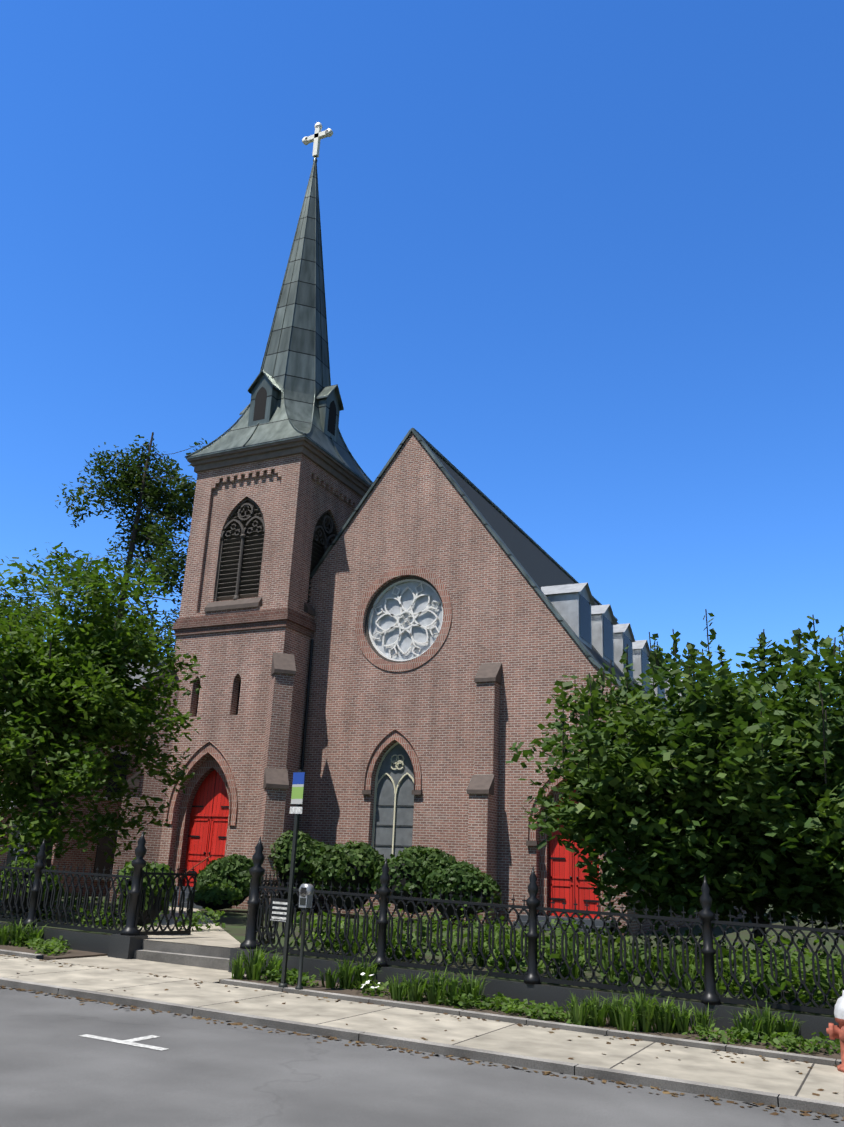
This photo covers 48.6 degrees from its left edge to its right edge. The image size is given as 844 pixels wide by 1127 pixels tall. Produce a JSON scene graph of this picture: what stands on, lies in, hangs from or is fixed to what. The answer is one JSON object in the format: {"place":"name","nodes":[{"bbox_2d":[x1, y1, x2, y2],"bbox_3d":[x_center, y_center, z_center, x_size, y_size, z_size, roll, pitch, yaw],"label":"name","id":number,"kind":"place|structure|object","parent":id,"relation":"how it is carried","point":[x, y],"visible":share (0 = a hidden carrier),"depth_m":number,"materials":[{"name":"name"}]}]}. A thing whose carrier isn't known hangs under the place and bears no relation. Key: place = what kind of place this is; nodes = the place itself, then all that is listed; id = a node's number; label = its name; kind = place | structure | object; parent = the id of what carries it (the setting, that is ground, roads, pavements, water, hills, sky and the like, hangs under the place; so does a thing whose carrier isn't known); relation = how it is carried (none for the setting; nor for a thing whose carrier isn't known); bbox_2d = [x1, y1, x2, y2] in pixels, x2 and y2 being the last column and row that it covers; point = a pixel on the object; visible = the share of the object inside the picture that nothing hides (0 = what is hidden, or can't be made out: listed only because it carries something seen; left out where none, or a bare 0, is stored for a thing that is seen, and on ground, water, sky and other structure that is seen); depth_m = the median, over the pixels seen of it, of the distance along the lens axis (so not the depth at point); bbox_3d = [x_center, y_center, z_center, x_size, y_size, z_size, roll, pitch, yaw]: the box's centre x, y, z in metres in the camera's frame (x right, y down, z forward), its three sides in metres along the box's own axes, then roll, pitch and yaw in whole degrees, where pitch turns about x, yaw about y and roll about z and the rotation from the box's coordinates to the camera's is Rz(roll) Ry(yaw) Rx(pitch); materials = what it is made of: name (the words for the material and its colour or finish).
{"place":"outdoors","nodes":[
{"label":"outdoors","id":0,"kind":"place"},
{"bbox_2d":[133,907,240,970],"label":"entrance steps","id":1,"kind":"structure","parent":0,"point":[212,946],"depth_m":15.87,"materials":[{"name":"concrete"}]},
{"bbox_2d":[135,863,279,945],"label":"fence gate","id":2,"kind":"structure","parent":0,"point":[189,910],"depth_m":16.60,"materials":[{"name":"black metal"}]},
{"bbox_2d":[0,897,465,939],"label":"garden ground","id":3,"kind":"structure","parent":0,"point":[235,921],"depth_m":22.33,"materials":[{"name":"green plant"}]},
{"bbox_2d":[0,857,64,913],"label":"bush","id":4,"kind":"object","parent":3,"relation":"on","point":[25,861],"visible":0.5,"depth_m":18.53,"materials":[{"name":"green plant"}]},
{"bbox_2d":[0,557,65,847],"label":"tree","id":5,"kind":"object","parent":3,"relation":"on","point":[21,591],"visible":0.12,"depth_m":26.67,"materials":[{"name":"green plant"}]},
{"bbox_2d":[0,544,205,916],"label":"locust tree","id":6,"kind":"object","parent":3,"relation":"on","point":[61,691],"visible":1,"depth_m":21.73,"materials":[{"name":"green plant"}]},
{"bbox_2d":[187,882,242,909],"bbox_3d":[-5.627,9.061,25.490,1.566,0.744,1.269,-6,-20,26],"label":"bush","id":7,"kind":"object","parent":3,"relation":"on","point":[216,896],"visible":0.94,"depth_m":25.20,"materials":[{"name":"green plant"}]},
{"bbox_2d":[195,854,263,906],"bbox_3d":[-5.562,9.134,27.039,1.995,1.478,1.525,4,-18,-5],"label":"yew bush","id":8,"kind":"object","parent":3,"relation":"on","point":[232,870],"visible":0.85,"depth_m":26.62,"materials":[{"name":"green plant"}]},
{"bbox_2d":[268,830,328,905],"bbox_3d":[-3.689,9.156,28.178,2.516,2.172,2.125,-6,-20,26],"label":"yew bush","id":9,"kind":"object","parent":3,"relation":"on","point":[308,847],"visible":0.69,"depth_m":27.50,"materials":[{"name":"green plant"}]},
{"bbox_2d":[309,840,384,910],"bbox_3d":[-2.110,8.948,26.890,2.168,1.947,2.064,-6,-20,26],"label":"yew bush","id":10,"kind":"object","parent":3,"relation":"on","point":[352,864],"visible":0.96,"depth_m":26.33,"materials":[{"name":"green plant"}]},
{"bbox_2d":[370,845,455,913],"bbox_3d":[-0.100,8.848,26.210,2.580,1.851,2.646,-6,-20,26],"label":"yew bush","id":11,"kind":"object","parent":3,"relation":"on","point":[413,867],"visible":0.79,"depth_m":25.62,"materials":[{"name":"green plant"}]},
{"bbox_2d":[109,122,746,934],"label":"church","id":12,"kind":"structure","parent":3,"relation":"on","point":[403,642],"depth_m":30.93,"materials":[{"name":"brick"}]},
{"bbox_2d":[0,922,839,1044],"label":"fence plinth","id":13,"kind":"structure","parent":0,"point":[118,946],"depth_m":13.09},
{"bbox_2d":[0,942,840,1060],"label":"planting strip soil","id":14,"kind":"structure","parent":0,"point":[69,954],"depth_m":12.46,"materials":[{"name":"brown soil"}]},
{"bbox_2d":[278,770,305,987],"bbox_3d":[-1.885,4.544,13.623,0.258,3.021,0.129,-17,-27,46],"label":"parking sign","id":15,"kind":"object","parent":14,"relation":"on","point":[298,788],"visible":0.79,"depth_m":13.72,"materials":[{"name":"grey metal"}]},
{"bbox_2d":[295,884,313,989],"bbox_3d":[-1.686,5.285,13.262,0.190,1.414,0.124,-11,-22,35],"label":"parking meter","id":16,"kind":"object","parent":14,"relation":"on","point":[306,892],"visible":0.9,"depth_m":13.33,"materials":[{"name":"grey metal"}]},
{"bbox_2d":[0,917,840,1054],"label":"plants","id":17,"kind":"object","parent":14,"relation":"on","point":[643,1013],"depth_m":11.89,"materials":[{"name":"green plant"}]},
{"bbox_2d":[0,986,843,1126],"bbox_3d":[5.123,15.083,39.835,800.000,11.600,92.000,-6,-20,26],"label":"road","id":18,"kind":"structure","parent":0,"point":[56,1070],"depth_m":8.18,"materials":[{"name":"grey asphalt"}]},
{"bbox_2d":[79,1034,167,1049],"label":"road markings","id":19,"kind":"object","parent":18,"relation":"on","point":[130,1041],"visible":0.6,"depth_m":9.50,"materials":[{"name":"paint"}]},
{"bbox_2d":[0,954,843,1121],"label":"leaf litter","id":20,"kind":"object","parent":18,"relation":"on","point":[507,1066],"visible":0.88,"depth_m":10.12,"materials":[{"name":"brown plant"}]},
{"bbox_2d":[0,954,843,1103],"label":"sidewalk","id":21,"kind":"structure","parent":0,"point":[135,978],"depth_m":10.97,"materials":[{"name":"concrete"}]},
{"bbox_2d":[826,990,843,1072],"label":"fire hydrant","id":22,"kind":"object","parent":21,"relation":"on","point":[833,1031],"visible":1,"depth_m":9.84,"materials":[{"name":"orange metal"}]},
{"bbox_2d":[0,0,843,706],"label":"sky","id":23,"kind":"structure","parent":0,"point":[591,252],"materials":[{"name":"blue"}]},
{"bbox_2d":[237,908,843,1016],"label":"hedge","id":24,"kind":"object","parent":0,"point":[731,933],"depth_m":18.80,"materials":[{"name":"green plant"}]},
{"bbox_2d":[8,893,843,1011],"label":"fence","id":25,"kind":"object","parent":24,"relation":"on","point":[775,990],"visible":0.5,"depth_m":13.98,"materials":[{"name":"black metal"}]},
{"bbox_2d":[116,857,175,925],"bbox_3d":[-5.204,6.180,17.640,1.127,1.239,0.996,4,-18,-6],"label":"bush","id":26,"kind":"object","parent":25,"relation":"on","point":[129,866],"visible":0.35,"depth_m":17.41,"materials":[{"name":"green plant"}]},
{"bbox_2d":[422,860,501,919],"bbox_3d":[0.978,8.733,25.049,2.356,1.523,1.748,-6,-20,26],"label":"yew bush","id":27,"kind":"object","parent":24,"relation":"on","point":[455,879],"visible":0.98,"depth_m":24.56,"materials":[{"name":"green plant"}]},
{"bbox_2d":[506,631,843,970],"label":"shrub","id":28,"kind":"object","parent":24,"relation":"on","point":[686,799],"visible":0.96,"depth_m":15.35,"materials":[{"name":"green plant"}]},
{"bbox_2d":[556,609,843,783],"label":"shrub shoots","id":29,"kind":"object","parent":28,"relation":"attached to","point":[656,655],"visible":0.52,"depth_m":16.50,"materials":[{"name":"green plant"}]},
{"bbox_3d":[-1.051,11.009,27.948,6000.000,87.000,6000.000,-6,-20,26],"label":"ground","id":30,"kind":"structure","parent":0,"visible":0},
{"bbox_2d":[0,661,171,896],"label":"neighbour house","id":31,"kind":"structure","parent":30,"relation":"on","point":[75,856],"depth_m":34.75,"materials":[{"name":"brick"}]},
{"bbox_2d":[0,432,210,781],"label":"tree","id":32,"kind":"object","parent":30,"relation":"on","point":[150,493],"visible":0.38,"depth_m":46.20,"materials":[{"name":"green plant"}]},
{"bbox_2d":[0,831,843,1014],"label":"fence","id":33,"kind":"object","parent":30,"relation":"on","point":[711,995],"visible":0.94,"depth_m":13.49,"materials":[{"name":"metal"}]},
{"bbox_2d":[269,898,292,922],"bbox_3d":[-2.253,5.555,14.988,0.420,0.356,0.018,-6,-20,26],"label":"sign","id":34,"kind":"object","parent":33,"relation":"attached to","point":[278,910],"visible":0.77,"depth_m":15.00,"materials":[{"name":"white metal"}]},
{"bbox_2d":[0,949,843,1116],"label":"kerb","id":35,"kind":"structure","parent":30,"relation":"on","point":[742,1094],"depth_m":10.37,"materials":[{"name":"concrete"}]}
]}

